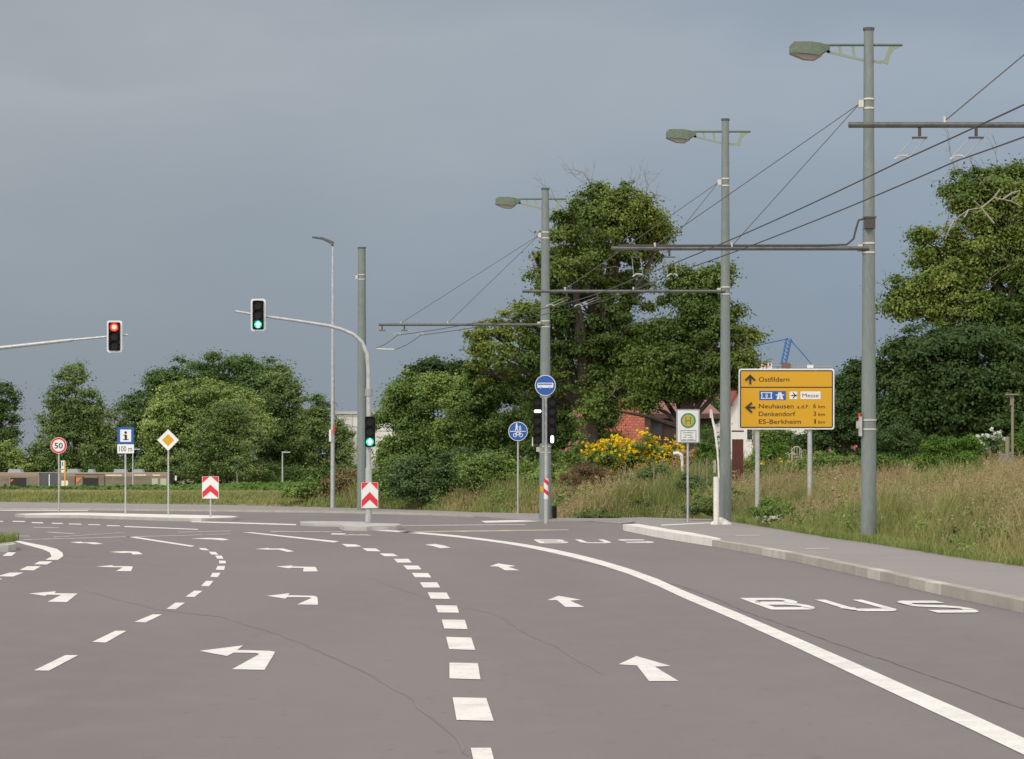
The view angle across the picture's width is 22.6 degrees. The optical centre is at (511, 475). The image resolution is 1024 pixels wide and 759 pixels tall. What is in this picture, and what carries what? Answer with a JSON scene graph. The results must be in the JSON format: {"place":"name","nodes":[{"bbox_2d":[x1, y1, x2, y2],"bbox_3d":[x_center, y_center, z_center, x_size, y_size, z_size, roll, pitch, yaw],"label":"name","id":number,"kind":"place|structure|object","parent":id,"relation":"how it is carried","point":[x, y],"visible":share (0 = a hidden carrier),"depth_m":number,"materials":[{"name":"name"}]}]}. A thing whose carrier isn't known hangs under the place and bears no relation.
{"place":"outdoors","nodes":[
{"label":"outdoors","id":0,"kind":"place"},
{"bbox_2d":[0,530,18,542],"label":"island grass","id":1,"kind":"structure","parent":0,"point":[5,537],"depth_m":48.63,"materials":[{"name":"green plant"}]},
{"bbox_2d":[0,502,651,524],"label":"footpath","id":2,"kind":"structure","parent":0,"point":[535,517],"depth_m":104.54,"materials":[{"name":"concrete"}]},
{"bbox_2d":[312,236,334,507],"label":"street lamp","id":3,"kind":"object","parent":2,"relation":"on","point":[332,441],"visible":0.91,"depth_m":106.94,"materials":[{"name":"metal"}]},
{"bbox_2d":[355,247,365,509],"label":"overhead line mast","id":4,"kind":"object","parent":2,"relation":"on","point":[361,404],"visible":0.88,"depth_m":99.86,"materials":[{"name":"metal"}]},
{"bbox_2d":[379,188,566,518],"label":"overhead line mast","id":5,"kind":"object","parent":2,"relation":"on","point":[543,235],"visible":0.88,"depth_m":78.88,"materials":[{"name":"metal"}]},
{"bbox_2d":[0,477,995,562],"bbox_3d":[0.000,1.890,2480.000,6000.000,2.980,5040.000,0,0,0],"label":"ground","id":6,"kind":"structure","parent":0,"point":[225,504],"depth_m":121.19,"materials":[{"name":"soil"}]},
{"bbox_2d":[0,379,30,471],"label":"tree","id":7,"kind":"object","parent":6,"relation":"on","point":[6,406],"visible":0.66,"depth_m":299.41,"materials":[{"name":"green plant"}]},
{"bbox_2d":[0,435,38,471],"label":"tree","id":8,"kind":"object","parent":6,"relation":"on","point":[7,448],"visible":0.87,"depth_m":293.51,"materials":[{"name":"green plant"}]},
{"bbox_2d":[61,461,67,485],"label":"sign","id":9,"kind":"object","parent":6,"relation":"on","point":[63,470],"visible":0.84,"depth_m":265.97,"materials":[{"name":"white metal"}]},
{"bbox_2d":[19,356,134,471],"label":"tree","id":10,"kind":"object","parent":6,"relation":"on","point":[77,427],"visible":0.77,"depth_m":294.64,"materials":[{"name":"green plant"}]},
{"bbox_2d":[0,469,176,486],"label":"articulated bus","id":11,"kind":"object","parent":6,"relation":"on","point":[21,477],"visible":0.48,"depth_m":269.98,"materials":[{"name":"brown"}]},
{"bbox_2d":[0,480,311,490],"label":"crop plants","id":12,"kind":"object","parent":6,"relation":"on","point":[270,485],"visible":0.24,"depth_m":153.72,"materials":[{"name":"green plant"}]},
{"bbox_2d":[106,347,305,482],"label":"tree","id":13,"kind":"object","parent":6,"relation":"on","point":[240,368],"visible":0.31,"depth_m":316.28,"materials":[{"name":"green plant"}]},
{"bbox_2d":[129,374,283,482],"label":"tree","id":14,"kind":"object","parent":6,"relation":"on","point":[168,410],"visible":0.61,"depth_m":290.56,"materials":[{"name":"green plant"}]},
{"bbox_2d":[77,459,356,484],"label":"undergrowth","id":15,"kind":"object","parent":6,"relation":"on","point":[276,473],"visible":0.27,"depth_m":288.06,"materials":[{"name":"green plant"}]},
{"bbox_2d":[171,397,279,483],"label":"tree","id":16,"kind":"object","parent":6,"relation":"on","point":[222,462],"visible":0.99,"depth_m":282.98,"materials":[{"name":"green plant"}]},
{"bbox_2d":[240,360,318,478],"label":"tree","id":17,"kind":"object","parent":6,"relation":"on","point":[277,399],"visible":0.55,"depth_m":298.57,"materials":[{"name":"green plant"}]},
{"bbox_2d":[275,471,329,500],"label":"weed clump","id":18,"kind":"object","parent":6,"relation":"on","point":[301,491],"visible":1,"depth_m":111.72,"materials":[{"name":"green plant"}]},
{"bbox_2d":[289,391,356,481],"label":"tree","id":19,"kind":"object","parent":6,"relation":"on","point":[317,427],"visible":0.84,"depth_m":295.17,"materials":[{"name":"green plant"}]},
{"bbox_2d":[308,465,356,498],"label":"weed clump","id":20,"kind":"object","parent":6,"relation":"on","point":[340,483],"visible":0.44,"depth_m":111.64,"materials":[{"name":"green plant"}]},
{"bbox_2d":[330,411,398,468],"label":"white hall","id":21,"kind":"structure","parent":6,"relation":"on","point":[352,421],"depth_m":300.00,"materials":[{"name":"grey paint"}]},
{"bbox_2d":[371,367,452,500],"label":"shrub","id":22,"kind":"object","parent":6,"relation":"on","point":[406,414],"visible":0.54,"depth_m":109.29,"materials":[{"name":"green plant"}]},
{"bbox_2d":[382,442,490,507],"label":"shrub","id":23,"kind":"object","parent":6,"relation":"on","point":[415,485],"visible":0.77,"depth_m":100.59,"materials":[{"name":"green plant"}]},
{"bbox_2d":[385,353,487,416],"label":"shrub","id":24,"kind":"object","parent":6,"relation":"on","point":[431,363],"visible":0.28,"depth_m":117.49,"materials":[{"name":"green plant"}]},
{"bbox_2d":[410,365,557,490],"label":"shrub","id":25,"kind":"object","parent":6,"relation":"on","point":[457,425],"visible":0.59,"depth_m":107.17,"materials":[{"name":"green plant"}]},
{"bbox_2d":[450,446,522,494],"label":"shrub","id":26,"kind":"object","parent":6,"relation":"on","point":[481,469],"visible":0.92,"depth_m":97.60,"materials":[{"name":"green plant"}]},
{"bbox_2d":[457,156,681,460],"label":"old tree","id":27,"kind":"object","parent":6,"relation":"on","point":[622,212],"visible":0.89,"depth_m":102.99,"materials":[{"name":"green plant"}]},
{"bbox_2d":[513,395,631,489],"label":"shrub","id":28,"kind":"object","parent":6,"relation":"on","point":[563,437],"visible":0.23,"depth_m":104.33,"materials":[{"name":"green plant"}]},
{"bbox_2d":[551,410,596,478],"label":"flowering shrub","id":29,"kind":"object","parent":6,"relation":"on","point":[567,453],"visible":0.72,"depth_m":96.92,"materials":[{"name":"green plant"}]},
{"bbox_2d":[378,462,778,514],"bbox_3d":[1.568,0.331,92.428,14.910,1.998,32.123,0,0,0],"label":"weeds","id":30,"kind":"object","parent":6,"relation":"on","point":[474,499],"visible":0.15,"depth_m":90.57,"materials":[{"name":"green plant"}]},
{"bbox_2d":[555,457,620,487],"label":"shrub","id":31,"kind":"object","parent":6,"relation":"on","point":[589,472],"visible":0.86,"depth_m":87.88,"materials":[{"name":"green plant"}]},
{"bbox_2d":[571,507,623,517],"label":"weed clump","id":32,"kind":"object","parent":6,"relation":"on","point":[592,514],"visible":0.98,"depth_m":81.34,"materials":[{"name":"green plant"}]},
{"bbox_2d":[382,465,813,508],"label":"weeds","id":33,"kind":"object","parent":6,"relation":"on","point":[436,498],"visible":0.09,"depth_m":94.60,"materials":[{"name":"green plant"}]},
{"bbox_2d":[343,445,860,518],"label":"meadow grass","id":34,"kind":"structure","parent":6,"relation":"on","point":[668,495],"depth_m":87.23,"materials":[{"name":"green plant"}]},
{"bbox_2d":[604,400,644,453],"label":"brick wall","id":35,"kind":"structure","parent":6,"relation":"on","point":[632,423],"depth_m":126.82,"materials":[{"name":"red brick"}]},
{"bbox_2d":[577,427,685,476],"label":"flowering shrub","id":36,"kind":"object","parent":6,"relation":"on","point":[605,453],"visible":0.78,"depth_m":95.66,"materials":[{"name":"yellow plant"}]},
{"bbox_2d":[627,496,655,512],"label":"weed clump","id":37,"kind":"object","parent":6,"relation":"on","point":[646,501],"visible":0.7,"depth_m":83.78,"materials":[{"name":"green plant"}]},
{"bbox_2d":[616,460,678,484],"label":"shrub","id":38,"kind":"object","parent":6,"relation":"on","point":[647,470],"visible":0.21,"depth_m":89.61,"materials":[{"name":"green plant"}]},
{"bbox_2d":[565,254,773,449],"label":"old tree","id":39,"kind":"object","parent":6,"relation":"on","point":[688,378],"visible":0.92,"depth_m":100.35,"materials":[{"name":"green plant"}]},
{"bbox_2d":[609,385,733,426],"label":"shrub","id":40,"kind":"object","parent":6,"relation":"on","point":[715,404],"visible":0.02,"depth_m":133.42,"materials":[{"name":"green plant"}]},
{"bbox_2d":[673,451,683,473],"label":"garden pipe","id":41,"kind":"object","parent":6,"relation":"on","point":[681,456],"visible":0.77,"depth_m":89.95,"materials":[{"name":"white plastic"}]},
{"bbox_2d":[642,400,719,456],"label":"timber cabin","id":42,"kind":"object","parent":6,"relation":"on","point":[657,429],"visible":0.26,"depth_m":118.00,"materials":[{"name":"brown wood"}]},
{"bbox_2d":[653,423,662,436],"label":"window","id":43,"kind":"structure","parent":42,"relation":"in","point":[657,427],"depth_m":117.93,"materials":[{"name":"grey glass"}]},
{"bbox_2d":[669,447,700,470],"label":"flowering shrub","id":44,"kind":"object","parent":6,"relation":"on","point":[684,453],"visible":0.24,"depth_m":93.88,"materials":[{"name":"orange plant"}]},
{"bbox_2d":[674,468,712,494],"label":"shrub","id":45,"kind":"object","parent":6,"relation":"on","point":[683,477],"visible":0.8,"depth_m":83.92,"materials":[{"name":"green plant"}]},
{"bbox_2d":[689,422,719,471],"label":"shrub","id":46,"kind":"object","parent":6,"relation":"on","point":[706,448],"visible":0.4,"depth_m":91.82,"materials":[{"name":"green plant"}]},
{"bbox_2d":[732,430,743,485],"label":"rusty screen","id":47,"kind":"object","parent":6,"relation":"on","point":[737,454],"visible":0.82,"depth_m":83.94,"materials":[{"name":"brown metal"}]},
{"bbox_2d":[611,27,902,537],"bbox_3d":[4.780,-3.578,49.965,5.693,10.315,0.410,0,0,0],"label":"overhead line mast","id":48,"kind":"object","parent":6,"relation":"on","point":[814,51],"visible":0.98,"depth_m":49.89,"materials":[{"name":"metal"}]},
{"bbox_2d":[374,104,1023,348],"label":"contact wire","id":49,"kind":"object","parent":48,"relation":"hanging from","point":[764,224],"visible":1,"depth_m":39.62,"materials":[{"name":"grey metal"}]},
{"bbox_2d":[394,136,1023,349],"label":"contact wire","id":50,"kind":"object","parent":48,"relation":"hanging from","point":[768,238],"visible":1,"depth_m":41.76,"materials":[{"name":"grey metal"}]},
{"bbox_2d":[715,389,806,461],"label":"white house","id":51,"kind":"structure","parent":6,"relation":"on","point":[745,435],"depth_m":150.00,"materials":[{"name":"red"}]},
{"bbox_2d":[746,429,752,440],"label":"window","id":52,"kind":"structure","parent":51,"relation":"in","point":[748,434],"depth_m":149.94,"materials":[{"name":"grey glass"}]},
{"bbox_2d":[743,454,792,474],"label":"shrub","id":53,"kind":"object","parent":6,"relation":"on","point":[752,461],"visible":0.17,"depth_m":87.92,"materials":[{"name":"green plant"}]},
{"bbox_2d":[745,496,797,518],"bbox_3d":[6.549,0.839,63.954,1.468,0.651,0.989,0,0,0],"label":"weed clump","id":54,"kind":"object","parent":6,"relation":"on","point":[765,507],"visible":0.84,"depth_m":63.87,"materials":[{"name":"green plant"}]},
{"bbox_2d":[746,437,796,465],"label":"shrub","id":55,"kind":"object","parent":6,"relation":"on","point":[767,449],"visible":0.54,"depth_m":89.81,"materials":[{"name":"green plant"}]},
{"bbox_2d":[748,429,806,460],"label":"shrub","id":56,"kind":"object","parent":6,"relation":"on","point":[772,435],"visible":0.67,"depth_m":99.65,"materials":[{"name":"green plant"}]},
{"bbox_2d":[738,369,833,518],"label":"direction sign","id":57,"kind":"object","parent":6,"relation":"on","point":[785,398],"visible":0.98,"depth_m":66.99,"materials":[{"name":"yellow metal"}]},
{"bbox_2d":[754,338,831,368],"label":"tower crane","id":58,"kind":"object","parent":6,"relation":"on","point":[785,365],"visible":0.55,"depth_m":419.71,"materials":[{"name":"blue metal"}]},
{"bbox_2d":[791,446,801,472],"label":"garden chair","id":59,"kind":"object","parent":6,"relation":"on","point":[794,452],"visible":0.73,"depth_m":85.99,"materials":[{"name":"white plastic"}]},
{"bbox_2d":[789,445,860,477],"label":"flowering shrub","id":60,"kind":"object","parent":6,"relation":"on","point":[824,458],"visible":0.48,"depth_m":81.72,"materials":[{"name":"green plant"}]},
{"bbox_2d":[785,356,889,462],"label":"shrub","id":61,"kind":"object","parent":6,"relation":"on","point":[841,438],"visible":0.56,"depth_m":97.58,"materials":[{"name":"green plant"}]},
{"bbox_2d":[682,447,1023,566],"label":"meadow grass","id":62,"kind":"structure","parent":6,"relation":"on","point":[834,522],"depth_m":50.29,"materials":[{"name":"green plant"}]},
{"bbox_2d":[685,444,1023,540],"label":"seed heads","id":63,"kind":"object","parent":6,"relation":"on","point":[958,480],"visible":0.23,"depth_m":59.10,"materials":[{"name":"brown plant"}]},
{"bbox_2d":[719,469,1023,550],"bbox_3d":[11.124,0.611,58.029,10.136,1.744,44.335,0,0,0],"label":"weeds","id":64,"kind":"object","parent":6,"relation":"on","point":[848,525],"visible":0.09,"depth_m":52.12,"materials":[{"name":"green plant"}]},
{"bbox_2d":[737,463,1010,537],"bbox_3d":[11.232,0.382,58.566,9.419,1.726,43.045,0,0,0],"label":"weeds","id":65,"kind":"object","parent":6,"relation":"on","point":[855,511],"visible":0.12,"depth_m":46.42,"materials":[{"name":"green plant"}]},
{"bbox_2d":[858,453,921,472],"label":"shrub","id":66,"kind":"object","parent":6,"relation":"on","point":[887,460],"visible":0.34,"depth_m":77.74,"materials":[{"name":"green plant"}]},
{"bbox_2d":[858,421,929,467],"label":"shrub","id":67,"kind":"object","parent":6,"relation":"on","point":[906,442],"visible":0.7,"depth_m":82.69,"materials":[{"name":"green plant"}]},
{"bbox_2d":[798,430,1001,462],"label":"shrub","id":68,"kind":"object","parent":6,"relation":"on","point":[850,449],"visible":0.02,"depth_m":111.17,"materials":[{"name":"green plant"}]},
{"bbox_2d":[848,54,1023,159],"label":"overhead line mast","id":69,"kind":"object","parent":6,"relation":"on","point":[943,124],"visible":0.94,"depth_m":33.95,"materials":[{"name":"metal"}]},
{"bbox_2d":[852,312,1023,452],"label":"dark tree","id":70,"kind":"object","parent":6,"relation":"on","point":[932,381],"visible":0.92,"depth_m":87.04,"materials":[{"name":"green plant"}]},
{"bbox_2d":[860,129,1023,461],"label":"tree","id":71,"kind":"object","parent":6,"relation":"on","point":[988,208],"visible":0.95,"depth_m":95.33,"materials":[{"name":"green plant"}]},
{"bbox_2d":[909,433,987,473],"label":"shrub","id":72,"kind":"object","parent":6,"relation":"on","point":[947,445],"visible":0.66,"depth_m":69.83,"materials":[{"name":"green plant"}]},
{"bbox_2d":[973,427,1004,461],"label":"flowering shrub","id":73,"kind":"object","parent":6,"relation":"on","point":[993,441],"visible":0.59,"depth_m":75.88,"materials":[{"name":"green plant"}]},
{"bbox_2d":[1005,437,1008,466],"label":"garden post","id":74,"kind":"object","parent":6,"relation":"on","point":[1006,448],"visible":0.35,"depth_m":65.96,"materials":[{"name":"brown wood"}]},
{"bbox_2d":[998,430,1023,460],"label":"shrub","id":75,"kind":"object","parent":6,"relation":"on","point":[1018,440],"visible":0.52,"depth_m":77.77,"materials":[{"name":"green plant"}]},
{"bbox_2d":[1005,394,1018,468],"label":"wooden post","id":76,"kind":"object","parent":6,"relation":"on","point":[1012,421],"visible":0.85,"depth_m":65.98,"materials":[{"name":"wood"}]},
{"bbox_2d":[0,510,1023,758],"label":"road","id":77,"kind":"structure","parent":0,"point":[266,636],"depth_m":20.67,"materials":[{"name":"grey asphalt"}]},
{"bbox_2d":[0,542,15,551],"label":"traffic island","id":78,"kind":"structure","parent":77,"relation":"on","point":[7,546],"depth_m":46.93,"materials":[{"name":"concrete"}]},
{"bbox_2d":[50,437,66,512],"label":"speed limit sign","id":79,"kind":"object","parent":77,"relation":"on","point":[58,445],"visible":1,"depth_m":90.94,"materials":[{"name":"metal"}]},
{"bbox_2d":[0,321,127,352],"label":"signal mast","id":80,"kind":"object","parent":77,"relation":"on","point":[114,336],"visible":1,"depth_m":74.83,"materials":[{"name":"metal"}]},
{"bbox_2d":[15,513,238,521],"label":"traffic island","id":81,"kind":"structure","parent":77,"relation":"on","point":[172,517],"depth_m":82.19,"materials":[{"name":"concrete"}]},
{"bbox_2d":[117,427,133,513],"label":"information sign","id":82,"kind":"object","parent":81,"relation":"on","point":[125,440],"visible":0.94,"depth_m":85.94,"materials":[{"name":"metal"}]},
{"bbox_2d":[157,429,178,514],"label":"priority road sign","id":83,"kind":"object","parent":81,"relation":"on","point":[168,440],"visible":0.91,"depth_m":83.94,"materials":[{"name":"metal"}]},
{"bbox_2d":[202,476,218,516],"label":"chevron sign","id":84,"kind":"object","parent":81,"relation":"on","point":[210,487],"visible":0.93,"depth_m":79.95,"materials":[{"name":"metal"}]},
{"bbox_2d":[0,488,413,509],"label":"meadow grass","id":85,"kind":"structure","parent":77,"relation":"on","point":[185,497],"depth_m":123.79,"materials":[{"name":"green plant"}]},
{"bbox_2d":[0,508,473,516],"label":"kerb","id":86,"kind":"structure","parent":77,"relation":"on","point":[434,514],"depth_m":97.39,"materials":[{"name":"concrete"}]},
{"bbox_2d":[300,521,364,526],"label":"traffic island","id":87,"kind":"structure","parent":77,"relation":"on","point":[323,523],"depth_m":70.63,"materials":[{"name":"concrete"}]},
{"bbox_2d":[235,299,377,522],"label":"signal mast","id":88,"kind":"object","parent":87,"relation":"on","point":[369,487],"visible":1,"depth_m":69.86,"materials":[{"name":"metal"}]},
{"bbox_2d":[339,523,401,530],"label":"traffic island","id":89,"kind":"structure","parent":77,"relation":"on","point":[368,526],"depth_m":64.93,"materials":[{"name":"concrete"}]},
{"bbox_2d":[508,422,527,513],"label":"path sign","id":90,"kind":"object","parent":77,"relation":"on","point":[517,431],"visible":0.97,"depth_m":88.94,"materials":[{"name":"metal"}]},
{"bbox_2d":[532,375,555,523],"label":"bus signal post","id":91,"kind":"object","parent":77,"relation":"on","point":[545,385],"visible":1,"depth_m":73.90,"materials":[{"name":"metal"}]},
{"bbox_2d":[623,524,719,545],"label":"raised kerb","id":92,"kind":"structure","parent":77,"relation":"on","point":[677,535],"depth_m":55.92,"materials":[{"name":"white concrete"}]},
{"bbox_2d":[712,540,1023,612],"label":"kerb","id":93,"kind":"structure","parent":77,"relation":"on","point":[994,599],"depth_m":33.02,"materials":[{"name":"concrete"}]},
{"bbox_2d":[0,0,1023,467],"label":"sky","id":94,"kind":"structure","parent":0,"point":[168,167],"materials":[{"name":"grey"}]},
{"bbox_2d":[633,518,1023,597],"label":"pavement","id":95,"kind":"structure","parent":0,"point":[1008,579],"depth_m":40.81,"materials":[{"name":"concrete"}]},
{"bbox_2d":[522,118,750,524],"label":"overhead line mast","id":96,"kind":"object","parent":95,"relation":"on","point":[681,136],"visible":0.96,"depth_m":66.59,"materials":[{"name":"metal"}]},
{"bbox_2d":[676,409,699,521],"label":"bus stop sign","id":97,"kind":"object","parent":95,"relation":"on","point":[687,426],"visible":0.99,"depth_m":69.94,"materials":[{"name":"metal"}]},
{"bbox_2d":[675,494,734,518],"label":"weed clump","id":98,"kind":"object","parent":95,"relation":"on","point":[703,505],"visible":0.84,"depth_m":71.82,"materials":[{"name":"green plant"}]},
{"bbox_2d":[710,409,719,524],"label":"white post","id":99,"kind":"object","parent":95,"relation":"on","point":[715,500],"visible":0.91,"depth_m":66.15,"materials":[{"name":"grey"}]},
{"bbox_2d":[661,522,829,548],"bbox_3d":[4.667,1.278,56.545,1.608,0.001,25.024,0,0,-1],"label":"pavement line","id":100,"kind":"object","parent":95,"relation":"on","point":[737,535],"visible":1,"depth_m":54.14,"materials":[{"name":"paint"}]},
{"bbox_2d":[760,515,779,526],"bbox_3d":[6.553,1.110,61.992,1.214,0.305,0.442,0,0,0],"label":"weed clump","id":101,"kind":"object","parent":95,"relation":"on","point":[773,518],"visible":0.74,"depth_m":61.95,"materials":[{"name":"green plant"}]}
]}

